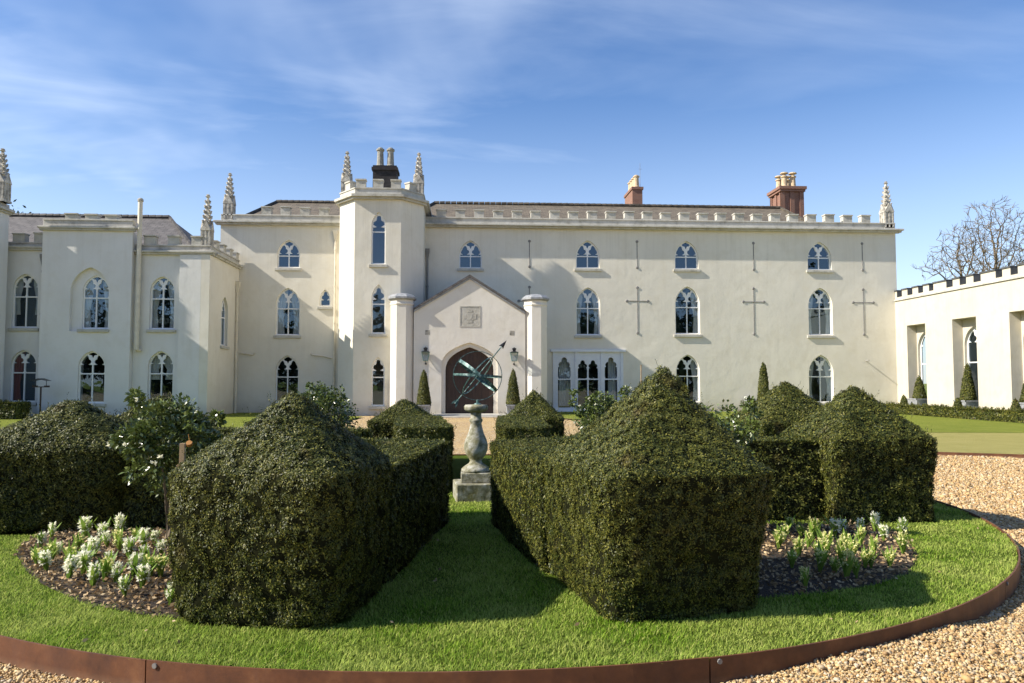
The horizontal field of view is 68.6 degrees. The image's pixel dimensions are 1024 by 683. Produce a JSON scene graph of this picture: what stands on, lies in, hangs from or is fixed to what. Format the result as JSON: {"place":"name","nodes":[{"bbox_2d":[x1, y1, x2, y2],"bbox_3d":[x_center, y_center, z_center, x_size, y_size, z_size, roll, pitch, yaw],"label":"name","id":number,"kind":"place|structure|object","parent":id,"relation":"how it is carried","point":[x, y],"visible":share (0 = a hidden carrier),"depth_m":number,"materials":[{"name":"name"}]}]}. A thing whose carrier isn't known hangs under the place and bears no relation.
{"place":"outdoors","nodes":[
{"label":"outdoors","id":0,"kind":"place"},
{"bbox_2d":[17,530,178,617],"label":"soil","id":1,"kind":"structure","parent":0,"point":[101,600],"depth_m":5.43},
{"bbox_2d":[28,547,55,570],"bbox_3d":[-3.660,1.698,5.860,0.155,0.190,0.171,-2,-4,39],"label":"hyacinth","id":2,"kind":"object","parent":1,"relation":"on","point":[44,558],"visible":0.96,"depth_m":5.84,"materials":[{"name":"white plant"}]},
{"bbox_2d":[43,537,61,559],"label":"hyacinth","id":3,"kind":"object","parent":1,"relation":"on","point":[53,547],"visible":0.72,"depth_m":6.11,"materials":[{"name":"green plant"}]},
{"bbox_2d":[62,550,81,577],"bbox_3d":[-3.297,1.666,5.606,0.153,0.225,0.134,2,-7,27],"label":"hyacinth","id":4,"kind":"object","parent":1,"relation":"on","point":[69,566],"visible":0.94,"depth_m":5.58,"materials":[{"name":"white plant"}]},
{"bbox_2d":[75,515,96,537],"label":"hyacinth","id":5,"kind":"object","parent":1,"relation":"on","point":[86,525],"visible":0.95,"depth_m":7.06,"materials":[{"name":"white plant"}]},
{"bbox_2d":[77,543,97,575],"bbox_3d":[-3.249,1.666,5.728,0.143,0.239,0.162,6,0,7],"label":"hyacinth","id":6,"kind":"object","parent":1,"relation":"on","point":[86,558],"visible":0.9,"depth_m":5.70,"materials":[{"name":"white plant"}]},
{"bbox_2d":[84,560,102,587],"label":"hyacinth","id":7,"kind":"object","parent":1,"relation":"on","point":[93,573],"visible":0.98,"depth_m":5.36,"materials":[{"name":"white plant"}]},
{"bbox_2d":[82,530,104,557],"bbox_3d":[-3.496,1.703,6.281,0.192,0.224,0.164,0,-3,-7],"label":"hyacinth","id":8,"kind":"object","parent":1,"relation":"on","point":[95,540],"visible":0.68,"depth_m":6.26,"materials":[{"name":"white plant"}]},
{"bbox_2d":[97,551,117,581],"bbox_3d":[-2.990,1.671,5.545,0.121,0.208,0.166,1,-3,-22],"label":"hyacinth","id":9,"kind":"object","parent":1,"relation":"on","point":[106,569],"visible":0.91,"depth_m":5.53,"materials":[{"name":"green plant"}]},
{"bbox_2d":[112,527,124,550],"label":"hyacinth","id":10,"kind":"object","parent":1,"relation":"on","point":[118,537],"visible":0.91,"depth_m":6.51,"materials":[{"name":"green plant"}]},
{"bbox_2d":[110,561,128,584],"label":"hyacinth","id":11,"kind":"object","parent":1,"relation":"on","point":[115,571],"visible":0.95,"depth_m":5.44,"materials":[{"name":"white plant"}]},
{"bbox_2d":[113,512,126,532],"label":"hyacinth","id":12,"kind":"object","parent":1,"relation":"on","point":[120,524],"visible":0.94,"depth_m":7.18,"materials":[{"name":"white plant"}]},
{"bbox_2d":[117,573,132,596],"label":"hyacinth","id":13,"kind":"object","parent":1,"relation":"on","point":[124,585],"visible":0.99,"depth_m":5.15,"materials":[{"name":"white plant"}]},
{"bbox_2d":[120,531,139,556],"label":"hyacinth","id":14,"kind":"object","parent":1,"relation":"on","point":[128,544],"visible":0.99,"depth_m":6.26,"materials":[{"name":"white plant"}]},
{"bbox_2d":[125,551,142,576],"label":"hyacinth","id":15,"kind":"object","parent":1,"relation":"on","point":[134,559],"visible":0.87,"depth_m":5.66,"materials":[{"name":"white plant"}]},
{"bbox_2d":[127,561,155,587],"bbox_3d":[-2.652,1.660,5.389,0.154,0.214,0.182,-2,-4,32],"label":"hyacinth","id":16,"kind":"object","parent":1,"relation":"on","point":[143,574],"visible":0.99,"depth_m":5.36,"materials":[{"name":"white plant"}]},
{"bbox_2d":[137,527,154,545],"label":"hyacinth","id":17,"kind":"object","parent":1,"relation":"on","point":[144,535],"visible":0.9,"depth_m":6.66,"materials":[{"name":"white plant"}]},
{"bbox_2d":[142,548,157,576],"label":"hyacinth","id":18,"kind":"object","parent":1,"relation":"on","point":[148,560],"visible":0.73,"depth_m":5.61,"materials":[{"name":"green plant"}]},
{"bbox_2d":[148,552,167,578],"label":"hyacinth","id":19,"kind":"object","parent":1,"relation":"on","point":[161,565],"visible":0.94,"depth_m":5.62,"materials":[{"name":"green plant"}]},
{"bbox_2d":[106,386,226,541],"bbox_3d":[-3.166,1.135,6.912,1.069,1.453,1.007,0,-3,-4],"label":"camellia","id":20,"kind":"object","parent":1,"relation":"on","point":[178,424],"visible":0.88,"depth_m":6.74,"materials":[{"name":"green plant"}]},
{"bbox_2d":[164,580,174,604],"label":"hyacinth","id":21,"kind":"object","parent":1,"relation":"on","point":[168,593],"visible":0.46,"depth_m":4.93,"materials":[{"name":"white plant"}]},
{"bbox_2d":[13,460,1005,660],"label":"leaf litter","id":22,"kind":"object","parent":1,"relation":"on","point":[100,590],"visible":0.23,"depth_m":5.78,"materials":[{"name":"plant"}]},
{"bbox_2d":[0,413,361,427],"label":"lawn","id":23,"kind":"structure","parent":0,"point":[236,419],"depth_m":31.05,"materials":[{"name":"plant"}]},
{"bbox_2d":[298,381,358,427],"bbox_3d":[-3.007,1.378,12.069,1.048,1.520,1.082,0,-3,-4],"label":"camellia","id":24,"kind":"object","parent":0,"point":[320,396],"visible":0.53,"depth_m":11.97,"materials":[{"name":"green plant"}]},
{"bbox_2d":[418,405,430,412],"bbox_3d":[-4.025,3.134,34.199,0.660,0.510,0.660,0,-3,-4],"label":"planter","id":25,"kind":"object","parent":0,"point":[427,406],"visible":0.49,"depth_m":33.91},
{"bbox_2d":[416,370,431,404],"bbox_3d":[-4.019,2.132,34.258,0.743,1.734,0.722,0,-3,-4],"label":"yew cone","id":26,"kind":"object","parent":25,"relation":"on","point":[423,396],"visible":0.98,"depth_m":34.06,"materials":[{"name":"green plant"}]},
{"bbox_2d":[0,455,1019,671],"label":"lawn","id":27,"kind":"structure","parent":0,"point":[460,462],"depth_m":4.63,"materials":[{"name":"green plant"}]},
{"bbox_2d":[0,392,132,534],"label":"yew pyramid","id":28,"kind":"object","parent":27,"relation":"on","point":[63,463],"visible":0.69,"depth_m":7.36,"materials":[{"name":"green plant"}]},
{"bbox_2d":[112,390,216,438],"bbox_3d":[-5.181,1.411,11.028,1.505,1.386,1.502,1,-3,-9],"label":"yew pyramid","id":29,"kind":"object","parent":27,"relation":"on","point":[127,415],"visible":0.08,"depth_m":10.90,"materials":[{"name":"green plant"}]},
{"bbox_2d":[108,430,396,527],"bbox_3d":[-2.836,1.433,7.935,3.370,0.998,0.675,0,-3,-4],"label":"yew hedge","id":30,"kind":"object","parent":27,"relation":"on","point":[140,508],"visible":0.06,"depth_m":7.59,"materials":[{"name":"green plant"}]},
{"bbox_2d":[164,387,394,628],"bbox_3d":[-1.509,1.017,5.042,1.363,1.482,1.252,-1,-3,9],"label":"yew pyramid","id":31,"kind":"object","parent":27,"relation":"on","point":[278,515],"visible":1,"depth_m":4.53,"materials":[{"name":"green plant"}]},
{"bbox_2d":[206,421,371,438],"bbox_3d":[-3.399,1.587,10.538,2.925,0.981,0.747,0,-3,9],"label":"yew hedge","id":32,"kind":"object","parent":27,"relation":"on","point":[363,433],"visible":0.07,"depth_m":10.38,"materials":[{"name":"green plant"}]},
{"bbox_2d":[365,399,435,438],"bbox_3d":[-1.981,1.633,13.737,1.370,1.213,1.336,0,-3,-4],"label":"yew pyramid","id":33,"kind":"object","parent":27,"relation":"on","point":[380,424],"visible":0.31,"depth_m":13.33,"materials":[{"name":"green plant"}]},
{"bbox_2d":[366,433,450,583],"bbox_3d":[-1.069,1.347,6.715,0.738,1.021,2.802,0,-3,5],"label":"yew hedge","id":34,"kind":"object","parent":27,"relation":"on","point":[419,516],"visible":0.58,"depth_m":6.42,"materials":[{"name":"green plant"}]},
{"bbox_2d":[391,413,456,490],"bbox_3d":[-1.422,1.616,11.689,0.957,1.022,3.698,0,-3,-8],"label":"yew hedge","id":35,"kind":"object","parent":27,"relation":"on","point":[438,427],"visible":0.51,"depth_m":10.13,"materials":[{"name":"green plant"}]},
{"bbox_2d":[453,404,491,501],"bbox_3d":[-0.469,1.404,9.546,0.520,1.205,0.540,1,-3,-9],"label":"sundial pedestal","id":36,"kind":"object","parent":27,"relation":"on","point":[472,484],"visible":0.99,"depth_m":9.41,"materials":[{"name":"stone"}]},
{"bbox_2d":[451,340,506,407],"bbox_3d":[-0.439,0.416,9.603,0.620,0.869,0.620,-3,-4,45],"label":"armillary sphere","id":37,"kind":"object","parent":36,"relation":"on","point":[477,375],"visible":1,"depth_m":9.56,"materials":[{"name":"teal metal"}]},
{"bbox_2d":[493,411,552,440],"bbox_3d":[0.143,1.625,11.787,0.902,1.017,3.605,0,-3,-1],"label":"yew hedge","id":38,"kind":"object","parent":27,"relation":"on","point":[513,426],"visible":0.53,"depth_m":10.26,"materials":[{"name":"green plant"}]},
{"bbox_2d":[489,437,562,575],"bbox_3d":[0.308,1.363,6.872,0.758,1.000,2.400,1,-3,-13],"label":"yew hedge","id":39,"kind":"object","parent":27,"relation":"on","point":[519,513],"visible":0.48,"depth_m":6.53,"materials":[{"name":"green plant"}]},
{"bbox_2d":[504,387,567,436],"bbox_3d":[0.417,1.543,13.878,1.204,1.410,1.263,0,-3,-4],"label":"yew pyramid","id":40,"kind":"object","parent":27,"relation":"on","point":[533,403],"visible":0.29,"depth_m":13.53,"materials":[{"name":"green plant"}]},
{"bbox_2d":[540,359,775,622],"bbox_3d":[0.970,0.947,5.296,1.378,1.656,1.552,1,-3,-14],"label":"yew pyramid","id":41,"kind":"object","parent":27,"relation":"on","point":[657,487],"visible":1,"depth_m":4.71,"materials":[{"name":"green plant"}]},
{"bbox_2d":[537,427,826,520],"bbox_3d":[1.917,1.432,8.196,3.374,1.032,0.708,0,-3,-4],"label":"yew hedge","id":42,"kind":"object","parent":27,"relation":"on","point":[798,486],"visible":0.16,"depth_m":7.99,"materials":[{"name":"green plant"}]},
{"bbox_2d":[723,381,822,437],"bbox_3d":[4.250,1.363,11.639,1.638,1.524,1.477,1,-3,-9],"label":"yew pyramid","id":43,"kind":"object","parent":27,"relation":"on","point":[782,404],"visible":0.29,"depth_m":11.26,"materials":[{"name":"green plant"}]},
{"bbox_2d":[779,385,937,523],"bbox_3d":[3.845,1.216,8.440,1.379,1.464,1.355,0,-3,-8],"label":"yew pyramid","id":44,"kind":"object","parent":27,"relation":"on","point":[879,457],"visible":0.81,"depth_m":7.90,"materials":[{"name":"green plant"}]},
{"bbox_2d":[505,404,515,413],"bbox_3d":[0.046,3.147,34.448,0.660,0.510,0.660,0,-3,-4],"label":"planter","id":45,"kind":"object","parent":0,"point":[509,408],"visible":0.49,"depth_m":34.15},
{"bbox_2d":[506,369,520,404],"bbox_3d":[0.064,2.114,34.496,0.742,1.801,0.725,0,-3,-4],"label":"yew cone","id":46,"kind":"object","parent":45,"relation":"on","point":[512,395],"visible":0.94,"depth_m":34.31,"materials":[{"name":"green plant"}]},
{"bbox_2d":[0,413,1023,682],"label":"gravel","id":47,"kind":"structure","parent":0,"point":[462,429],"depth_m":4.45,"materials":[{"name":"beige gravel"}]},
{"bbox_2d":[0,399,31,418],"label":"beech hedge","id":48,"kind":"object","parent":47,"relation":"on","point":[9,409],"visible":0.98,"depth_m":31.13,"materials":[{"name":"green plant"}]},
{"bbox_2d":[0,148,242,416],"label":"house wing","id":49,"kind":"structure","parent":47,"relation":"on","point":[107,311],"depth_m":33.70,"materials":[{"name":"white paint"}]},
{"bbox_2d":[8,274,38,330],"bbox_3d":[-21.818,-1.742,33.688,1.305,2.573,0.405,0,-3,-4],"label":"window","id":50,"kind":"structure","parent":49,"relation":"in","point":[19,285],"depth_m":33.74,"materials":[{"name":"white paint"}]},
{"bbox_2d":[11,350,36,405],"bbox_3d":[-21.790,1.619,33.508,1.301,2.474,0.405,0,-3,-4],"label":"window","id":51,"kind":"structure","parent":49,"relation":"in","point":[20,361],"depth_m":33.59,"materials":[{"name":"white paint"}]},
{"bbox_2d":[78,351,105,406],"bbox_3d":[-18.662,1.653,33.302,1.357,2.464,0.255,0,-3,-4],"label":"window","id":52,"kind":"structure","parent":49,"relation":"in","point":[93,359],"depth_m":33.37,"materials":[{"name":"white paint"}]},
{"bbox_2d":[77,276,108,331],"bbox_3d":[-18.637,-1.688,33.599,1.361,2.564,0.484,0,-3,-4],"label":"window","id":53,"kind":"structure","parent":49,"relation":"in","point":[92,284],"depth_m":33.73,"materials":[{"name":"white paint"}]},
{"bbox_2d":[148,351,172,397],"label":"window","id":54,"kind":"structure","parent":49,"relation":"in","point":[157,361],"depth_m":34.03,"materials":[{"name":"white paint"}]},
{"bbox_2d":[146,277,175,332],"bbox_3d":[-15.843,-1.671,34.051,1.287,2.553,0.405,0,-3,-4],"label":"window","id":55,"kind":"structure","parent":49,"relation":"in","point":[159,285],"depth_m":34.15,"materials":[{"name":"white paint"}]},
{"bbox_2d":[220,300,229,348],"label":"window","id":56,"kind":"structure","parent":49,"relation":"in","point":[223,305],"depth_m":36.50,"materials":[{"name":"white paint"}]},
{"bbox_2d":[433,413,505,417],"bbox_3d":[-1.932,3.443,34.637,4.800,0.160,1.750,0,-3,-4],"label":"doorstep","id":57,"kind":"object","parent":47,"relation":"on","point":[488,415],"visible":0.41,"depth_m":34.27,"materials":[{"name":"stone"}]},
{"bbox_2d":[0,454,1020,682],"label":"steel edging","id":58,"kind":"object","parent":47,"relation":"on","point":[59,661],"visible":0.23,"depth_m":3.96,"materials":[{"name":"metal"}]},
{"bbox_2d":[0,455,1023,682],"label":"pebbles","id":59,"kind":"object","parent":47,"relation":"on","point":[1013,502],"visible":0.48,"depth_m":4.42,"materials":[{"name":"gravel"}]},
{"bbox_2d":[213,147,903,415],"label":"country house","id":60,"kind":"structure","parent":47,"relation":"on","point":[361,292],"depth_m":39.45,"materials":[{"name":"beige paint"}]},
{"bbox_2d":[274,356,298,403],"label":"window","id":61,"kind":"structure","parent":60,"relation":"in","point":[286,363],"depth_m":38.48,"materials":[{"name":"white paint"}]},
{"bbox_2d":[273,288,300,337],"bbox_3d":[-11.519,-1.457,38.619,1.399,2.589,0.405,0,-3,-4],"label":"window","id":62,"kind":"structure","parent":60,"relation":"in","point":[283,298],"depth_m":38.75,"materials":[{"name":"white paint"}]},
{"bbox_2d":[275,240,301,270],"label":"window","id":63,"kind":"structure","parent":60,"relation":"in","point":[288,268],"depth_m":38.78,"materials":[{"name":"white paint"}]},
{"bbox_2d":[369,357,385,408],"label":"window","id":64,"kind":"structure","parent":60,"relation":"in","point":[378,358],"depth_m":35.91,"materials":[{"name":"white paint"}]},
{"bbox_2d":[369,285,386,336],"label":"window","id":65,"kind":"structure","parent":60,"relation":"in","point":[373,334],"depth_m":36.09,"materials":[{"name":"white paint"}]},
{"bbox_2d":[369,213,387,266],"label":"window","id":66,"kind":"structure","parent":60,"relation":"in","point":[372,264],"depth_m":36.28,"materials":[{"name":"white paint"}]},
{"bbox_2d":[445,347,492,413],"bbox_3d":[-2.025,1.950,35.733,2.380,3.400,0.115,0,-3,-4],"label":"door","id":67,"kind":"structure","parent":60,"relation":"in","point":[474,359],"depth_m":35.68,"materials":[{"name":"brown wood"}]},
{"bbox_2d":[457,241,483,270],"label":"window","id":68,"kind":"structure","parent":60,"relation":"in","point":[470,253],"depth_m":39.36,"materials":[{"name":"white paint"}]},
{"bbox_2d":[574,241,601,270],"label":"window","id":69,"kind":"structure","parent":60,"relation":"in","point":[586,249],"depth_m":39.74,"materials":[{"name":"white paint"}]},
{"bbox_2d":[574,288,601,337],"bbox_3d":[3.993,-1.509,39.575,1.487,2.676,0.405,0,-3,-4],"label":"window","id":70,"kind":"structure","parent":60,"relation":"in","point":[596,305],"depth_m":39.65,"materials":[{"name":"white paint"}]},
{"bbox_2d":[551,349,625,411],"bbox_3d":[3.984,2.071,39.328,3.952,3.306,0.529,0,-3,-4],"label":"garden window","id":71,"kind":"structure","parent":60,"relation":"in","point":[567,360],"depth_m":39.30,"materials":[{"name":"white paint"}]},
{"bbox_2d":[673,241,700,271],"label":"window","id":72,"kind":"structure","parent":60,"relation":"in","point":[685,254],"depth_m":40.07,"materials":[{"name":"white paint"}]},
{"bbox_2d":[674,287,701,336],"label":"window","id":73,"kind":"structure","parent":60,"relation":"in","point":[694,299],"depth_m":39.97,"materials":[{"name":"white paint"}]},
{"bbox_2d":[676,355,701,404],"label":"window","id":74,"kind":"structure","parent":60,"relation":"in","point":[693,364],"depth_m":39.84,"materials":[{"name":"white paint"}]},
{"bbox_2d":[806,242,833,272],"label":"window","id":75,"kind":"structure","parent":60,"relation":"in","point":[816,250],"depth_m":40.52,"materials":[{"name":"white paint"}]},
{"bbox_2d":[809,355,832,405],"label":"window","id":76,"kind":"structure","parent":60,"relation":"in","point":[827,367],"depth_m":40.27,"materials":[{"name":"white paint"}]},
{"bbox_2d":[807,288,835,337],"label":"window","id":77,"kind":"structure","parent":60,"relation":"in","point":[826,300],"depth_m":40.43,"materials":[{"name":"white paint"}]},
{"bbox_2d":[757,362,768,400],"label":"yew column","id":78,"kind":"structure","parent":47,"relation":"on","point":[763,385],"depth_m":36.93,"materials":[{"name":"green plant"}]},
{"bbox_2d":[882,402,1023,422],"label":"box hedge","id":79,"kind":"object","parent":47,"relation":"on","point":[1015,415],"visible":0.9,"depth_m":31.70,"materials":[{"name":"green plant"}]},
{"bbox_2d":[894,263,1023,409],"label":"orangery wing","id":80,"kind":"structure","parent":47,"relation":"on","point":[975,322],"depth_m":35.58,"materials":[{"name":"white paint"}]},
{"bbox_2d":[937,452,1023,457],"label":"lawn edging","id":81,"kind":"object","parent":47,"relation":"on","point":[982,454],"visible":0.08,"depth_m":16.07,"materials":[{"name":"metal"}]},
{"bbox_2d":[0,0,1023,383],"label":"sky","id":82,"kind":"structure","parent":0,"point":[106,105],"materials":[{"name":"blue"}]},
{"bbox_2d":[568,385,632,431],"bbox_3d":[1.474,1.442,12.496,1.100,1.437,0.977,0,-3,-4],"label":"camellia","id":83,"kind":"object","parent":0,"point":[594,404],"visible":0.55,"depth_m":12.38,"materials":[{"name":"green plant"}]},
{"bbox_2d":[560,411,1023,432],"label":"lawn","id":84,"kind":"structure","parent":0,"point":[947,425],"depth_m":27.29,"materials":[{"name":"plant"}]},
{"bbox_2d":[565,418,1023,453],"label":"lawn","id":85,"kind":"structure","parent":0,"point":[1003,443],"depth_m":19.24,"materials":[{"name":"plant"}]},
{"bbox_2d":[756,524,917,597],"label":"soil","id":86,"kind":"structure","parent":0,"point":[765,591],"depth_m":5.96,"materials":[{"name":"soil"}]},
{"bbox_2d":[697,395,763,456],"bbox_3d":[1.884,1.195,7.237,0.987,1.365,0.911,0,-3,-4],"label":"camellia","id":87,"kind":"object","parent":86,"relation":"on","point":[740,438],"visible":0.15,"depth_m":7.05,"materials":[{"name":"green plant"}]},
{"bbox_2d":[770,525,789,548],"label":"hyacinth","id":88,"kind":"object","parent":86,"relation":"on","point":[779,537],"visible":0.96,"depth_m":6.60,"materials":[{"name":"green plant"}]},
{"bbox_2d":[784,546,799,567],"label":"hyacinth","id":89,"kind":"object","parent":86,"relation":"on","point":[792,557],"visible":1,"depth_m":5.93,"materials":[{"name":"green plant"}]},
{"bbox_2d":[787,532,806,557],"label":"hyacinth","id":90,"kind":"object","parent":86,"relation":"on","point":[798,546],"visible":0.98,"depth_m":6.29,"materials":[{"name":"green plant"}]},
{"bbox_2d":[799,565,809,588],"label":"hyacinth","id":91,"kind":"object","parent":86,"relation":"on","point":[804,576],"visible":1,"depth_m":5.34,"materials":[{"name":"green plant"}]},
{"bbox_2d":[807,516,823,536],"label":"hyacinth","id":92,"kind":"object","parent":86,"relation":"on","point":[812,524],"visible":0.82,"depth_m":6.98,"materials":[{"name":"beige plant"}]},
{"bbox_2d":[813,540,830,571],"bbox_3d":[2.406,1.672,5.791,0.124,0.234,0.174,2,-4,-32],"label":"hyacinth","id":93,"kind":"object","parent":86,"relation":"on","point":[821,557],"visible":0.95,"depth_m":5.80,"materials":[{"name":"green plant"}]},
{"bbox_2d":[816,531,832,552],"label":"hyacinth","id":94,"kind":"object","parent":86,"relation":"on","point":[825,545],"visible":0.73,"depth_m":6.18,"materials":[{"name":"beige plant"}]},
{"bbox_2d":[822,514,843,536],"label":"hyacinth","id":95,"kind":"object","parent":86,"relation":"on","point":[835,525],"visible":0.97,"depth_m":7.10,"materials":[{"name":"white plant"}]},
{"bbox_2d":[832,535,849,563],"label":"hyacinth","id":96,"kind":"object","parent":86,"relation":"on","point":[840,547],"visible":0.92,"depth_m":6.04,"materials":[{"name":"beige plant"}]},
{"bbox_2d":[840,547,859,579],"bbox_3d":[2.534,1.660,5.612,0.179,0.245,0.136,11,-6,-40],"label":"hyacinth","id":97,"kind":"object","parent":86,"relation":"on","point":[847,567],"visible":0.96,"depth_m":5.59,"materials":[{"name":"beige plant"}]},
{"bbox_2d":[843,535,861,554],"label":"hyacinth","id":98,"kind":"object","parent":86,"relation":"on","point":[854,544],"visible":0.74,"depth_m":6.22,"materials":[{"name":"beige plant"}]},
{"bbox_2d":[857,544,873,567],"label":"hyacinth","id":99,"kind":"object","parent":86,"relation":"on","point":[864,557],"visible":1,"depth_m":5.94,"materials":[{"name":"beige plant"}]},
{"bbox_2d":[873,521,892,540],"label":"hyacinth","id":100,"kind":"object","parent":86,"relation":"on","point":[883,530],"visible":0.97,"depth_m":6.92,"materials":[{"name":"white plant"}]},
{"bbox_2d":[881,545,897,567],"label":"hyacinth","id":101,"kind":"object","parent":86,"relation":"on","point":[889,558],"visible":0.96,"depth_m":5.95,"materials":[{"name":"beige plant"}]},
{"bbox_2d":[893,529,910,554],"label":"hyacinth","id":102,"kind":"object","parent":86,"relation":"on","point":[901,540],"visible":1,"depth_m":6.39,"materials":[{"name":"beige plant"}]},
{"bbox_2d":[907,398,926,404],"bbox_3d":[20.900,3.272,38.421,0.880,0.710,0.880,0,-3,-4],"label":"planter","id":103,"kind":"object","parent":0,"point":[918,401],"visible":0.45,"depth_m":38.03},
{"bbox_2d":[912,375,926,398],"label":"bay pyramid","id":104,"kind":"object","parent":103,"relation":"on","point":[919,391],"visible":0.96,"depth_m":38.30,"materials":[{"name":"green plant"}]},
{"bbox_2d":[953,400,978,407],"bbox_3d":[21.128,3.071,34.704,0.880,0.710,0.880,0,-3,-4],"label":"planter","id":105,"kind":"object","parent":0,"point":[971,403],"visible":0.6,"depth_m":34.31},
{"bbox_2d":[959,363,976,399],"bbox_3d":[21.129,1.916,34.772,0.734,1.878,0.738,0,-3,-4],"label":"bay pyramid","id":106,"kind":"object","parent":105,"relation":"on","point":[967,390],"visible":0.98,"depth_m":34.61,"materials":[{"name":"green plant"}]},
{"label":"terrain","id":107,"kind":"structure","parent":0,"visible":0},
{"bbox_2d":[912,221,993,281],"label":"bare tree","id":108,"kind":"object","parent":107,"relation":"on","point":[973,246],"visible":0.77,"depth_m":69.04,"materials":[{"name":"brown plant"}]},
{"bbox_2d":[952,196,1023,276],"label":"bare tree","id":109,"kind":"object","parent":107,"relation":"on","point":[995,252],"visible":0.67,"depth_m":73.36,"materials":[{"name":"brown plant"}]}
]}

